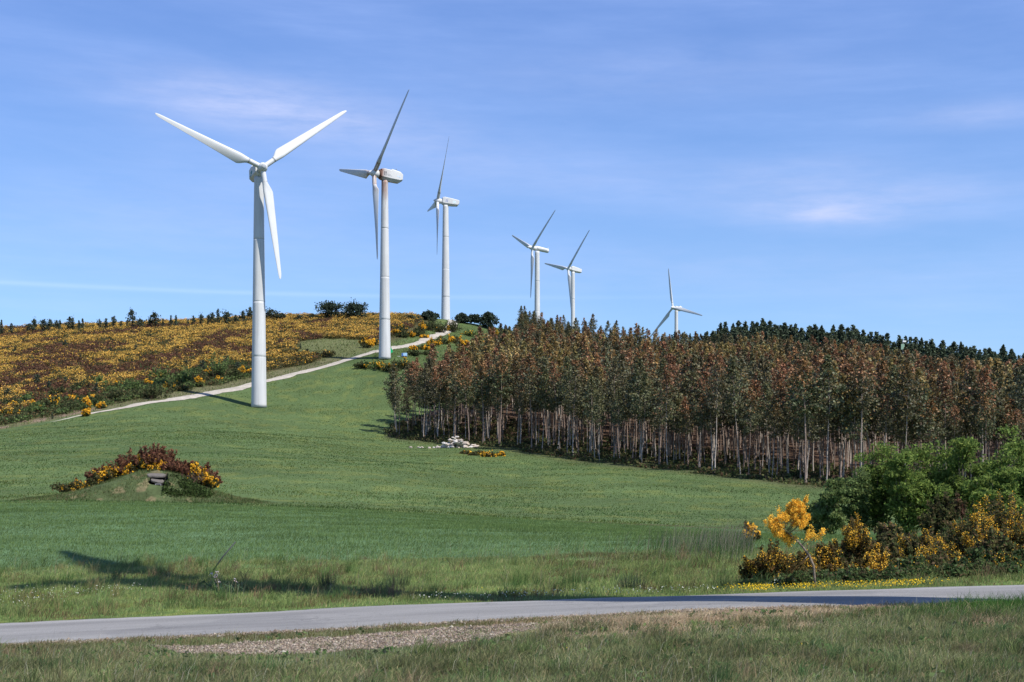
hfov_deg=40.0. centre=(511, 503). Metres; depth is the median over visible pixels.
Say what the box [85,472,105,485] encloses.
gorse bush
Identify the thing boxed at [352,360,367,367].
shrub
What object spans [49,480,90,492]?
gorse bush
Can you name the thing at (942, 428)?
eucalyptus
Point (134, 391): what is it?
shrub
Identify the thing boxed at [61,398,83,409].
shrub
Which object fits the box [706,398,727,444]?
eucalyptus
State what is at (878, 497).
willow tree
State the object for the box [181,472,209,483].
bush
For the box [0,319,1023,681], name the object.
ground
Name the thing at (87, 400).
gorse bush
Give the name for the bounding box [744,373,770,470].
eucalyptus
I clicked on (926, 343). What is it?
pine tree
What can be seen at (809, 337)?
pine tree
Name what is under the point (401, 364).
shrub
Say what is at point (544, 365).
eucalyptus
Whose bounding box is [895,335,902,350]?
pine tree
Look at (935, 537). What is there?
shrub
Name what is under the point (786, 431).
eucalyptus
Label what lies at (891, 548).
shrub
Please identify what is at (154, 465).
gorse bush
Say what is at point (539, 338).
eucalyptus
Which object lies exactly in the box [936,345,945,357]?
pine tree
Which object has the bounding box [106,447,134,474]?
heather bush
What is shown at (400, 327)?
shrub
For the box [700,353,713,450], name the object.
eucalyptus
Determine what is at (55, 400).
shrub
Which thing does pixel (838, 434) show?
eucalyptus
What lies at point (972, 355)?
pine tree
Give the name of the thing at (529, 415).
eucalyptus
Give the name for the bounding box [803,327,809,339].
pine tree
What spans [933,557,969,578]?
bramble
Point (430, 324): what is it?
shrub
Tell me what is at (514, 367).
eucalyptus
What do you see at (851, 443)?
eucalyptus
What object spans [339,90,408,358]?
wind turbine
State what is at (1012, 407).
eucalyptus
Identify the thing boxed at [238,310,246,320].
young pine
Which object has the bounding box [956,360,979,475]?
eucalyptus
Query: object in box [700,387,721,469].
eucalyptus
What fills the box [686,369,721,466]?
eucalyptus
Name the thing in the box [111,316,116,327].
young pine
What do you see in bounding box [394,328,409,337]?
shrub
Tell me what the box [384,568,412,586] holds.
rush tussock
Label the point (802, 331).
pine tree
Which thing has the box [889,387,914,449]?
eucalyptus
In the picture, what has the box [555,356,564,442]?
eucalyptus
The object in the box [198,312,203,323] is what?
young pine
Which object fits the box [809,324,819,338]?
pine tree
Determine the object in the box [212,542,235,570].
leaning stake
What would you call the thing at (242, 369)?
gorse bush
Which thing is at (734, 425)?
eucalyptus
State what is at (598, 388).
eucalyptus
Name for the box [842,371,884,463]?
eucalyptus
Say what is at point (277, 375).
bank grass
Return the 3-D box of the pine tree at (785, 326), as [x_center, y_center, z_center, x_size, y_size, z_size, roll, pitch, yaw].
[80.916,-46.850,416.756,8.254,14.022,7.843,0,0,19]
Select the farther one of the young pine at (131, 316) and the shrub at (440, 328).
the young pine at (131, 316)
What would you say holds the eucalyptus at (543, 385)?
on the ground at (366, 391)
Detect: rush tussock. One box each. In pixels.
[313,567,342,587]
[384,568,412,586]
[561,567,589,583]
[612,572,649,588]
[711,575,733,588]
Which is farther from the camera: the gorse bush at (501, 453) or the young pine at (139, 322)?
the young pine at (139, 322)
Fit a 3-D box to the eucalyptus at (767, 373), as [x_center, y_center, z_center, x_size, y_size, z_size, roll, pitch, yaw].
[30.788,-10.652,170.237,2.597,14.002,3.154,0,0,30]
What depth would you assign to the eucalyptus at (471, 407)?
233.74 m
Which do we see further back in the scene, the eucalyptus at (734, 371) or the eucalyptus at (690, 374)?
the eucalyptus at (690, 374)
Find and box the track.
[52,320,456,421]
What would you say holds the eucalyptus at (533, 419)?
on the ground at (366, 391)
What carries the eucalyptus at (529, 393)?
on the ground at (366, 391)
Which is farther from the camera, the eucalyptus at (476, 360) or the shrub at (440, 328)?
the shrub at (440, 328)
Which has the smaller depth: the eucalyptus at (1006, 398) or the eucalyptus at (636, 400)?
the eucalyptus at (1006, 398)
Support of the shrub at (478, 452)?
on the ground at (366, 391)
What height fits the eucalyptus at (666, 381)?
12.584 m
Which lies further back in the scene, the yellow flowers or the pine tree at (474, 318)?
the pine tree at (474, 318)
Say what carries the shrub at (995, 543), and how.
on the ground at (366, 391)
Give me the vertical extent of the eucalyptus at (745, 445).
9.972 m
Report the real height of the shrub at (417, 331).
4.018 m
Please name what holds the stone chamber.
on the mound
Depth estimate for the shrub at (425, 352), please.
339.07 m
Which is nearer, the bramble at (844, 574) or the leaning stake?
the bramble at (844, 574)
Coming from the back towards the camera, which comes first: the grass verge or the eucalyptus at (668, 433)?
the eucalyptus at (668, 433)
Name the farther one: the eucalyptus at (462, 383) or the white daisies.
the eucalyptus at (462, 383)
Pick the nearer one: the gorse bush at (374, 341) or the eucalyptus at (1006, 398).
the eucalyptus at (1006, 398)
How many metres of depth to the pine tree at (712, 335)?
416.68 m
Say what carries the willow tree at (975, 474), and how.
on the ground at (366, 391)
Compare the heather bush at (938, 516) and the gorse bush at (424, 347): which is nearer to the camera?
the heather bush at (938, 516)
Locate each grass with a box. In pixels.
[0,319,487,428]
[0,589,1023,681]
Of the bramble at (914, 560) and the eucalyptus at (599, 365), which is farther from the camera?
the eucalyptus at (599, 365)
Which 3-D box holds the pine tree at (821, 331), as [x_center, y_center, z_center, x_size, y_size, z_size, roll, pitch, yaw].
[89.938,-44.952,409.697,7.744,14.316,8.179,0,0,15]
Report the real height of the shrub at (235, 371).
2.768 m
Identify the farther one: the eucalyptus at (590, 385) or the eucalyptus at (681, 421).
the eucalyptus at (590, 385)
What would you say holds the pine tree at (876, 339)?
on the ground at (366, 391)
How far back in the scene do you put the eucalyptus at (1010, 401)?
160.46 m
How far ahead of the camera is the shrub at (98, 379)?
293.49 m
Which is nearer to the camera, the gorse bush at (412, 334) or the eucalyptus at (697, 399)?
the eucalyptus at (697, 399)
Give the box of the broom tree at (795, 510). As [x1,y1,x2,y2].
[763,492,825,587]
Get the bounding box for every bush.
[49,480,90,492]
[80,396,91,408]
[81,407,90,416]
[84,464,111,480]
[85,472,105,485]
[89,463,123,480]
[95,401,106,408]
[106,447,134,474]
[122,460,141,474]
[127,454,149,471]
[131,442,176,467]
[144,376,152,383]
[146,458,165,470]
[160,458,185,472]
[179,460,210,475]
[179,462,207,477]
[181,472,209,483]
[194,375,204,386]
[200,470,218,488]
[206,469,222,486]
[235,365,251,373]
[358,336,374,347]
[371,338,378,344]
[390,327,399,334]
[406,331,415,336]
[408,345,417,349]
[417,345,429,349]
[418,320,427,331]
[419,333,429,337]
[426,336,442,345]
[447,333,461,342]
[455,339,469,346]
[480,450,496,456]
[496,451,505,455]
[737,538,803,581]
[742,520,760,540]
[794,550,822,576]
[803,500,821,534]
[814,541,843,571]
[831,513,881,559]
[845,550,889,571]
[897,524,945,561]
[917,491,961,535]
[935,494,1013,557]
[952,490,970,521]
[972,489,1023,546]
[1013,537,1023,548]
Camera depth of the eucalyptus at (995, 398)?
159.58 m
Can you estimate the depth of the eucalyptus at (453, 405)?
232.26 m
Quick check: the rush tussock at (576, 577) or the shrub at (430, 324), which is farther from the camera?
the shrub at (430, 324)
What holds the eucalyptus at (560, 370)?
on the ground at (366, 391)
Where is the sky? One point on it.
(805, 163)
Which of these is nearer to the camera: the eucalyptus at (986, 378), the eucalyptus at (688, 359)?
the eucalyptus at (986, 378)
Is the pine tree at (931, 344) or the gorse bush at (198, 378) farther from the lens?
the pine tree at (931, 344)
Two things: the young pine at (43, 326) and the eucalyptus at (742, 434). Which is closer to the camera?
the eucalyptus at (742, 434)
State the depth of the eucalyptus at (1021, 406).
156.96 m
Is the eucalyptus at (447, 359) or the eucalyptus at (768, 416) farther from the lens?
the eucalyptus at (447, 359)
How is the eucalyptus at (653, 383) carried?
on the ground at (366, 391)
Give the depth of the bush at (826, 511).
79.61 m
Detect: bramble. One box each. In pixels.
[768,571,786,585]
[808,563,865,582]
[816,569,843,584]
[869,563,908,581]
[884,552,935,569]
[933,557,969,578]
[959,546,1005,563]
[996,548,1023,570]
[997,560,1023,576]
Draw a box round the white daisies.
[0,577,786,603]
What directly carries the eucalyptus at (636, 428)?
on the ground at (366, 391)
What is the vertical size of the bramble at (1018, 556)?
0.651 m
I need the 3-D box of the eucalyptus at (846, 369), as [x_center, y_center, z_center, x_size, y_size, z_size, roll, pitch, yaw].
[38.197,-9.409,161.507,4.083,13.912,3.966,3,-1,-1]
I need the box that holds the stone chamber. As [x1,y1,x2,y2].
[147,473,168,485]
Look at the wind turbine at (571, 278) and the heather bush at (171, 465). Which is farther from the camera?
the wind turbine at (571, 278)
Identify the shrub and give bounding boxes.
[0,395,22,405]
[0,407,20,414]
[18,391,34,400]
[25,401,49,411]
[39,395,59,406]
[48,383,70,394]
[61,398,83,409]
[64,384,82,392]
[73,378,95,386]
[89,394,104,402]
[91,373,110,383]
[103,387,123,400]
[120,378,144,390]
[125,388,140,394]
[139,382,167,398]
[149,367,170,377]
[163,380,182,390]
[172,366,195,382]
[198,351,229,375]
[226,368,240,378]
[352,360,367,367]
[364,360,383,368]
[379,360,401,370]
[390,323,408,330]
[393,356,409,368]
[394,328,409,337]
[406,349,420,355]
[413,322,426,335]
[417,317,436,330]
[420,349,429,355]
[429,321,449,332]
[433,335,449,343]
[444,317,461,331]
[460,329,477,336]
[460,450,472,453]
[467,450,482,454]
[811,543,855,568]
[868,537,902,561]
[870,521,905,546]
[881,529,920,549]
[915,548,963,567]
[932,530,954,554]
[942,515,983,535]
[960,526,1019,558]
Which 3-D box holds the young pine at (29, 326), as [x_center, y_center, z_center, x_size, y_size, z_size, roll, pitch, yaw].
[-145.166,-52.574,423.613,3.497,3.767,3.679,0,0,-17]
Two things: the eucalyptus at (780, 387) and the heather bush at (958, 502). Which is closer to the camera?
the heather bush at (958, 502)
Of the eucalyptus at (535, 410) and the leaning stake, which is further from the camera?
the eucalyptus at (535, 410)
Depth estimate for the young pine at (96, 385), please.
280.58 m
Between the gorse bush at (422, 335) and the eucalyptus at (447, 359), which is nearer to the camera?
the eucalyptus at (447, 359)
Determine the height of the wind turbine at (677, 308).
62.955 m
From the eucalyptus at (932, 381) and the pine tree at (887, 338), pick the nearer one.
the eucalyptus at (932, 381)
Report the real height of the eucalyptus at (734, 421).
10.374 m
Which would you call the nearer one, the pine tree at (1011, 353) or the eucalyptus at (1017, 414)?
the eucalyptus at (1017, 414)
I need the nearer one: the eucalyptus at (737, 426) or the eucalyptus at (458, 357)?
the eucalyptus at (737, 426)
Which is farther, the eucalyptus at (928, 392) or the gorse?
the gorse
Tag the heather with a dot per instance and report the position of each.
(103, 369)
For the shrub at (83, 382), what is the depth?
289.43 m
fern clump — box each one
[735,578,763,587]
[775,570,816,586]
[848,566,884,583]
[899,561,935,579]
[959,558,1002,577]
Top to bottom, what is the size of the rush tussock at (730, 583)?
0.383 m
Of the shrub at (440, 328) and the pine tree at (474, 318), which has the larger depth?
the pine tree at (474, 318)
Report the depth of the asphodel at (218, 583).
32.49 m
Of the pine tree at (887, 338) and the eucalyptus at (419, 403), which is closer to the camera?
the eucalyptus at (419, 403)
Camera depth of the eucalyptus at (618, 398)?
182.88 m
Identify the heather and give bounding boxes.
[0,313,419,409]
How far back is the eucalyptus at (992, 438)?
155.97 m
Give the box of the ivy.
[161,470,214,499]
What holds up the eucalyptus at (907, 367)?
on the ground at (366, 391)
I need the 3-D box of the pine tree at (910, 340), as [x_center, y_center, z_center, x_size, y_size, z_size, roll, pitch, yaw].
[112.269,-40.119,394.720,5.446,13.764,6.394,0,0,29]
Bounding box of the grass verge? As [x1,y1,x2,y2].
[0,533,1023,622]
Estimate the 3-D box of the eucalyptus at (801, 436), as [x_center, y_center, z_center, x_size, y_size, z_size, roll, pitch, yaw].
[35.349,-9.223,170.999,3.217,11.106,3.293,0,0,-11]
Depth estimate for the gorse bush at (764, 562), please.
30.23 m
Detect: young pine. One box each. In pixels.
[0,320,4,332]
[8,323,13,332]
[25,323,34,331]
[31,319,36,329]
[32,372,40,382]
[36,319,47,331]
[45,319,54,329]
[45,380,51,387]
[64,315,73,329]
[92,382,99,393]
[96,319,102,327]
[102,318,108,327]
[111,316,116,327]
[125,307,136,326]
[137,316,143,327]
[146,310,160,325]
[174,315,178,325]
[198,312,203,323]
[198,357,206,368]
[209,312,216,323]
[216,309,220,322]
[218,309,232,322]
[232,315,239,322]
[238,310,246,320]
[245,307,251,319]
[265,307,282,318]
[276,313,286,318]
[306,313,317,317]
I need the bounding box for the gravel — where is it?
[0,600,999,655]
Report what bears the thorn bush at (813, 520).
on the ground at (366, 391)
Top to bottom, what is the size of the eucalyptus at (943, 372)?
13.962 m
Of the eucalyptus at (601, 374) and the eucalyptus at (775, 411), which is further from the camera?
the eucalyptus at (601, 374)
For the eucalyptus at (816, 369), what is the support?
on the ground at (366, 391)
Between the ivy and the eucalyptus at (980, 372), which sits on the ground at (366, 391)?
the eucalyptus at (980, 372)
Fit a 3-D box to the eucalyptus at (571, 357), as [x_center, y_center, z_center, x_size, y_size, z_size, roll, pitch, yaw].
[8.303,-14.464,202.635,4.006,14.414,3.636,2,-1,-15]
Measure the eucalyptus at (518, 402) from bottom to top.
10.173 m
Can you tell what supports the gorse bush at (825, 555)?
on the ground at (366, 391)
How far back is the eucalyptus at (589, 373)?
206.40 m
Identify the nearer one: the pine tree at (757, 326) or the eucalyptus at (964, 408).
the eucalyptus at (964, 408)
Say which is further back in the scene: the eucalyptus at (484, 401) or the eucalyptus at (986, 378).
the eucalyptus at (484, 401)
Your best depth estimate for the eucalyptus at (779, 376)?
171.25 m
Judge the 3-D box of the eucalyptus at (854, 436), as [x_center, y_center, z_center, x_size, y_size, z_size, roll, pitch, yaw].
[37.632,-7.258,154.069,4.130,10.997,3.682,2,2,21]
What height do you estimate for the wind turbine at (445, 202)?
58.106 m
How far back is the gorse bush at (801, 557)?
30.86 m
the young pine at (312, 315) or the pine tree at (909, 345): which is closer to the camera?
the pine tree at (909, 345)
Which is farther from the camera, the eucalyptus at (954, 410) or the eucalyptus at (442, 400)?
the eucalyptus at (442, 400)
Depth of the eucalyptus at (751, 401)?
160.12 m
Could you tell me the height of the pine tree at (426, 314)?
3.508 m
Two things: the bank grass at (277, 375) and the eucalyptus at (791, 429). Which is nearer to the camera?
the eucalyptus at (791, 429)
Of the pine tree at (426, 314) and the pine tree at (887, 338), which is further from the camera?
the pine tree at (426, 314)
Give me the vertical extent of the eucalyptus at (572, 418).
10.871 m
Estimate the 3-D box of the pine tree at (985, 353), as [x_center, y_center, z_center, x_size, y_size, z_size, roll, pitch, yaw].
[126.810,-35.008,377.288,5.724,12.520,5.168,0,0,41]
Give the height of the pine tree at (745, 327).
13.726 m
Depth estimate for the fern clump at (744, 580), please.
29.55 m
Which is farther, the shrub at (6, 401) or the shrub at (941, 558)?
the shrub at (6, 401)
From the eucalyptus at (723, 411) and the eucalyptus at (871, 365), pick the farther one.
the eucalyptus at (723, 411)
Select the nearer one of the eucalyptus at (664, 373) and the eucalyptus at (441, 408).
the eucalyptus at (664, 373)
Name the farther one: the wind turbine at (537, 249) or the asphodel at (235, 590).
the wind turbine at (537, 249)
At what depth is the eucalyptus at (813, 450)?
171.60 m
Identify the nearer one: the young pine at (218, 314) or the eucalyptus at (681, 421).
the eucalyptus at (681, 421)
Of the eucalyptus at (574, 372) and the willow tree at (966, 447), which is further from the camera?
the eucalyptus at (574, 372)
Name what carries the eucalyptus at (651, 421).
on the ground at (366, 391)
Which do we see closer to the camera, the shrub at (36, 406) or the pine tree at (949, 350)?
the shrub at (36, 406)
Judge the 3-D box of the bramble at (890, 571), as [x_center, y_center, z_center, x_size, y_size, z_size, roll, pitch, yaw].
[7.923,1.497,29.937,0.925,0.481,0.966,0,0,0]
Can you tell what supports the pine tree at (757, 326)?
on the ground at (366, 391)
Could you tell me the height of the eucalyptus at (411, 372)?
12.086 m
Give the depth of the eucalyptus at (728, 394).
176.06 m
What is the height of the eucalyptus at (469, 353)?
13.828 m
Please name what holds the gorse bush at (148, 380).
on the ground at (366, 391)
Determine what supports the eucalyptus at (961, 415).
on the ground at (366, 391)
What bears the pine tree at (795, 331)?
on the ground at (366, 391)
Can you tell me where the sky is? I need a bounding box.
[0,0,1023,356]
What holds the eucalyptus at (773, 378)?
on the ground at (366, 391)
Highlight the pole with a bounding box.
[901,340,905,352]
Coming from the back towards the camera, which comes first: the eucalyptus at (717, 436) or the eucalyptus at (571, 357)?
the eucalyptus at (571, 357)
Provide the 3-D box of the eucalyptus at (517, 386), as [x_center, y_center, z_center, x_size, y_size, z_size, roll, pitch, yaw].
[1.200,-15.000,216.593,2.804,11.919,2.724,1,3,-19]
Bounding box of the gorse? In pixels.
[0,311,422,411]
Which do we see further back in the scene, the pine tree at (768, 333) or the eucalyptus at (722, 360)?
the pine tree at (768, 333)
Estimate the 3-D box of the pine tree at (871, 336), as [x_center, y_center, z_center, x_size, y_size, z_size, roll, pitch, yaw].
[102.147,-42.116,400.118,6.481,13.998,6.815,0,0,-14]
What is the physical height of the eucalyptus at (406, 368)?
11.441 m
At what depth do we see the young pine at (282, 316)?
427.95 m
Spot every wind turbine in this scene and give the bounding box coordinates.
[155,110,346,407]
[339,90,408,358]
[427,139,459,319]
[512,211,554,319]
[545,230,589,326]
[651,268,701,335]
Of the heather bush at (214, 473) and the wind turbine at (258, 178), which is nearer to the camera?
the heather bush at (214, 473)
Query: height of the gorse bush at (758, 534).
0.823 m
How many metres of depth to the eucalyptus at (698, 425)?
178.68 m
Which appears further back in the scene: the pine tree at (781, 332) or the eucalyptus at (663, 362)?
the pine tree at (781, 332)
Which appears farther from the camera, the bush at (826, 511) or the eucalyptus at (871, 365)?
the eucalyptus at (871, 365)
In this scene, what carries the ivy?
on the mound
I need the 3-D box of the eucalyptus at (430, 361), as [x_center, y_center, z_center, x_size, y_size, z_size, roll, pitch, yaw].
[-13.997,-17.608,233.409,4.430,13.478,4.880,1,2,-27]
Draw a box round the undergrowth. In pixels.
[383,412,974,486]
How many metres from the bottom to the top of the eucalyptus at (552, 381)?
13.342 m
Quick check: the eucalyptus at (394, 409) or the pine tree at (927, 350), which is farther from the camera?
the pine tree at (927, 350)
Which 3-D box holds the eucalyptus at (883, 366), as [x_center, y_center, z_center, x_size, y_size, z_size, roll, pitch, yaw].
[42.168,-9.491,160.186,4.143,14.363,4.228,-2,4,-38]
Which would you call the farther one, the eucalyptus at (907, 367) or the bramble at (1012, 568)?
the eucalyptus at (907, 367)
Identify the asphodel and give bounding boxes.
[198,572,219,587]
[208,571,227,592]
[224,578,242,592]
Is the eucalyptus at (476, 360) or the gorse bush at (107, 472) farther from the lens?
the eucalyptus at (476, 360)
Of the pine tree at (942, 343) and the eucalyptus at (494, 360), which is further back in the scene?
the pine tree at (942, 343)
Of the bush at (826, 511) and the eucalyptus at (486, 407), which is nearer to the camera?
the bush at (826, 511)
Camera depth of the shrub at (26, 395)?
274.19 m
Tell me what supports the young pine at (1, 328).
on the ground at (366, 391)
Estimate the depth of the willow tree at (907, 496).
79.45 m
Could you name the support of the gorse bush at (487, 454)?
on the ground at (366, 391)
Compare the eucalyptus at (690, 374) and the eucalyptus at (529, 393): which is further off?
the eucalyptus at (529, 393)
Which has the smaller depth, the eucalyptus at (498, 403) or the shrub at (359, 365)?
the eucalyptus at (498, 403)
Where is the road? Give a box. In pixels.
[0,585,1023,642]
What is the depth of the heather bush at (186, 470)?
107.84 m
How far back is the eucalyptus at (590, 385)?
188.45 m
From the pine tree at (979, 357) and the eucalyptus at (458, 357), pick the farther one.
the pine tree at (979, 357)
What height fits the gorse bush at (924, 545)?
1.170 m
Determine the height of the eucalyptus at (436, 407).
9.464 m
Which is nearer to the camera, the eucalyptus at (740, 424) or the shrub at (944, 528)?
the shrub at (944, 528)
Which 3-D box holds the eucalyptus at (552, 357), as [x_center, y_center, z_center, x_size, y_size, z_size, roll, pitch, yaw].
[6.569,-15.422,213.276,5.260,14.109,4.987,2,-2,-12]
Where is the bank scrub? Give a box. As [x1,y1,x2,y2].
[0,356,251,424]
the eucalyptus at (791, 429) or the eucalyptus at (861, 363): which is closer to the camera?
the eucalyptus at (861, 363)
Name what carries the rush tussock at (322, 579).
on the ground at (366, 391)
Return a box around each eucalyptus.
[380,367,404,421]
[385,385,401,423]
[387,363,401,431]
[389,388,399,427]
[392,389,405,433]
[397,363,411,418]
[401,361,419,427]
[401,387,411,426]
[403,386,412,424]
[404,366,420,424]
[408,378,418,425]
[410,372,431,432]
[414,357,420,370]
[414,357,441,436]
[415,362,433,436]
[418,367,423,420]
[418,376,436,433]
[422,305,1023,475]
[427,356,436,432]
[427,366,440,439]
[428,360,449,435]
[432,401,441,426]
[433,368,450,434]
[437,361,446,426]
[437,375,449,437]
[440,387,453,426]
[441,362,461,435]
[444,356,449,424]
[444,358,463,434]
[446,367,459,436]
[447,351,464,427]
[447,352,464,432]
[452,368,474,439]
[458,357,472,437]
[460,371,476,438]
[461,350,477,423]
[461,355,475,433]
[462,373,476,427]
[471,353,481,435]
[472,358,493,442]
[472,377,490,440]
[473,353,493,435]
[474,389,488,428]
[475,362,491,437]
[478,361,495,437]
[484,355,500,438]
[485,353,491,425]
[487,352,513,443]
[488,362,508,443]
[493,366,511,441]
[494,388,503,415]
[495,379,512,437]
[504,355,513,430]
[507,356,528,428]
[510,358,525,436]
[510,393,528,414]
[511,368,527,443]
[512,380,529,442]
[514,353,541,446]
[524,363,535,438]
[525,365,531,436]
[526,404,536,435]
[527,390,543,439]
[528,371,542,444]
[531,363,543,442]
[531,368,555,448]
[533,356,553,445]
[538,371,557,445]
[543,366,568,448]
[546,361,564,449]
[547,355,559,443]
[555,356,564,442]
[556,356,584,454]
[556,365,585,454]
[557,354,581,451]
[559,359,589,452]
[561,362,562,440]
[562,405,577,446]
[564,387,581,451]
[579,357,603,445]
[580,401,591,450]
[581,364,607,452]
[581,375,602,456]
[581,378,605,453]
[584,370,603,446]
[584,375,590,438]
[590,377,606,455]
[590,394,607,459]
[597,362,608,445]
[597,366,607,445]
[598,369,609,445]
[603,356,624,456]
[603,365,615,449]
[605,362,631,452]
[605,391,617,455]
[608,368,631,451]
[608,383,626,455]
[610,387,626,457]
[612,374,624,449]
[617,354,630,432]
[618,368,645,457]
[625,373,633,450]
[626,358,653,451]
[628,364,639,453]
[629,392,644,456]
[630,371,656,462]
[631,354,654,458]
[631,357,654,451]
[639,378,649,452]
[645,381,667,459]
[647,412,657,456]
[650,357,674,457]
[650,368,681,464]
[650,383,669,462]
[651,374,662,463]
[656,367,673,455]
[658,365,675,462]
[665,396,675,455]
[667,355,687,461]
[668,398,685,457]
[672,375,689,458]
[672,398,697,463]
[675,352,704,463]
[679,359,693,454]
[679,397,695,463]
[680,355,703,456]
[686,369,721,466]
[689,375,706,461]
[691,394,709,469]
[693,380,705,462]
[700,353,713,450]
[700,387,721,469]
[704,350,730,467]
[705,356,718,458]
[705,367,732,446]
[706,353,724,460]
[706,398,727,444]
[709,356,732,459]
[716,373,731,463]
[718,356,749,473]
[721,357,754,468]
[725,361,744,459]
[728,388,756,469]
[730,365,748,454]
[733,387,745,460]
[736,390,746,461]
[737,383,767,477]
[740,409,749,466]
[743,380,768,473]
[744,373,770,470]
[752,382,780,471]
[752,385,766,462]
[758,358,775,465]
[763,380,789,474]
[763,403,786,479]
[764,362,785,458]
[767,364,788,465]
[768,373,784,466]
[769,370,778,464]
[769,371,788,468]
[776,392,793,472]
[781,366,808,477]
[782,356,823,482]
[782,394,795,472]
[787,398,807,441]
[790,389,827,472]
[793,398,812,472]
[797,382,811,469]
[804,354,850,478]
[806,387,833,478]
[811,413,821,472]
[813,360,837,475]
[813,402,828,474]
[820,373,858,476]
[825,406,850,476]
[833,361,854,477]
[836,358,860,470]
[836,387,874,473]
[840,378,860,477]
[841,359,885,467]
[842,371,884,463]
[849,357,877,466]
[858,361,881,453]
[863,404,878,463]
[870,357,898,459]
[877,364,906,453]
[884,418,901,454]
[888,360,924,447]
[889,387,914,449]
[892,415,910,448]
[893,365,921,449]
[904,398,926,463]
[910,367,938,467]
[912,372,927,463]
[913,398,951,473]
[922,376,948,461]
[926,382,963,464]
[929,401,948,467]
[934,364,957,467]
[943,406,964,440]
[946,392,977,440]
[953,394,969,437]
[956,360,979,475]
[958,367,1008,461]
[958,368,989,479]
[971,368,989,462]
[971,412,983,456]
[973,415,998,476]
[975,393,998,459]
[987,358,1018,456]
[987,376,1006,459]
[993,404,1023,466]
[995,397,1008,462]
[1002,399,1023,461]
[1003,362,1023,426]
[1004,402,1016,467]
[1008,408,1023,441]
[1014,378,1023,403]
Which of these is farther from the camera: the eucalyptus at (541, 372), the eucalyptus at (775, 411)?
the eucalyptus at (541, 372)
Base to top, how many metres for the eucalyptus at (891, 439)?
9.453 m
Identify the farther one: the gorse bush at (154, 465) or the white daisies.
the gorse bush at (154, 465)
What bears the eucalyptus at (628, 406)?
on the ground at (366, 391)
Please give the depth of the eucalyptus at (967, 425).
155.11 m
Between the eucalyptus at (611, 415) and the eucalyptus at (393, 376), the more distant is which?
the eucalyptus at (393, 376)
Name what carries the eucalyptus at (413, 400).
on the ground at (366, 391)
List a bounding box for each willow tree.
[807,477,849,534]
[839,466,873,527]
[854,441,898,531]
[881,447,953,533]
[895,440,966,529]
[916,436,990,518]
[959,465,1023,531]
[964,460,1010,511]
[973,424,1023,524]
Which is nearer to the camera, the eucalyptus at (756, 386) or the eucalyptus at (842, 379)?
the eucalyptus at (842, 379)
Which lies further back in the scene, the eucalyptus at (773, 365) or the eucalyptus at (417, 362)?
the eucalyptus at (417, 362)
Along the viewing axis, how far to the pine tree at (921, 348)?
383.03 m
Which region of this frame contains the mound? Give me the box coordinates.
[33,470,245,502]
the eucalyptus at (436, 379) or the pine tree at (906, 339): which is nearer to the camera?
the eucalyptus at (436, 379)
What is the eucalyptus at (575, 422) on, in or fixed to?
on the ground at (366, 391)
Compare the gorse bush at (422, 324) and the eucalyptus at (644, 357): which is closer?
the eucalyptus at (644, 357)
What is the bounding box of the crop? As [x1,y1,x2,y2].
[0,500,928,570]
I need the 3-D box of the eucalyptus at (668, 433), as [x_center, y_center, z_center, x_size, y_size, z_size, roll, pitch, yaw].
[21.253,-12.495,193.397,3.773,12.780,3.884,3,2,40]
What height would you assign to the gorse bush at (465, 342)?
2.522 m
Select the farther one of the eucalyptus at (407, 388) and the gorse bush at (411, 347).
the gorse bush at (411, 347)
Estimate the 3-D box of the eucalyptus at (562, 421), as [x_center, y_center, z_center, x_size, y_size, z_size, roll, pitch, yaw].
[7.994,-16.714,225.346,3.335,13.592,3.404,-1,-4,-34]
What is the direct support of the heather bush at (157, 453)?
on the mound
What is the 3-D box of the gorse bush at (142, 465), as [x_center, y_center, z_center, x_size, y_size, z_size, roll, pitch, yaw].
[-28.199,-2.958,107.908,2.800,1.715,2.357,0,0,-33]
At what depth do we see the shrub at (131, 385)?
283.12 m
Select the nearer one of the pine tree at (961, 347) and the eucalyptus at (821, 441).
the eucalyptus at (821, 441)
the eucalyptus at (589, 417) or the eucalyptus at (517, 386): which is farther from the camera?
the eucalyptus at (517, 386)
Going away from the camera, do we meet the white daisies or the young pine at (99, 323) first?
the white daisies
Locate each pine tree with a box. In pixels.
[314,300,345,317]
[333,297,373,316]
[421,309,440,319]
[454,312,468,323]
[466,313,480,323]
[478,311,499,327]
[708,331,716,341]
[716,322,722,331]
[721,321,727,334]
[731,326,737,341]
[736,320,743,334]
[742,321,748,335]
[749,321,755,332]
[750,327,757,341]
[753,321,759,336]
[756,326,766,339]
[759,318,766,331]
[763,324,772,339]
[765,322,772,334]
[771,327,778,338]
[778,322,790,335]
[778,328,785,339]
[783,329,789,344]
[788,324,793,334]
[789,323,799,344]
[797,327,804,339]
[799,334,805,344]
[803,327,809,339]
[806,333,812,343]
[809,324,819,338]
[817,325,824,344]
[826,332,831,340]
[831,324,838,345]
[836,324,847,345]
[846,330,854,340]
[847,324,860,339]
[855,332,861,342]
[860,329,867,342]
[860,337,867,350]
[866,331,873,343]
[872,331,880,344]
[882,340,887,349]
[883,332,893,352]
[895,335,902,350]
[901,336,908,350]
[904,343,912,354]
[906,336,914,347]
[911,337,919,350]
[918,337,924,352]
[919,345,924,361]
[923,341,932,350]
[923,346,932,356]
[928,338,935,354]
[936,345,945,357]
[938,340,946,355]
[944,346,953,357]
[949,341,958,357]
[957,342,964,358]
[958,350,969,364]
[969,351,975,359]
[972,345,976,356]
[975,352,981,362]
[981,350,988,359]
[987,351,996,360]
[998,344,1007,360]
[1002,354,1007,363]
[1007,348,1017,361]
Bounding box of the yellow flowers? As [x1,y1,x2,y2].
[717,577,948,590]
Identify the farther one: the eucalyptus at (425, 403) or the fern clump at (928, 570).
the eucalyptus at (425, 403)

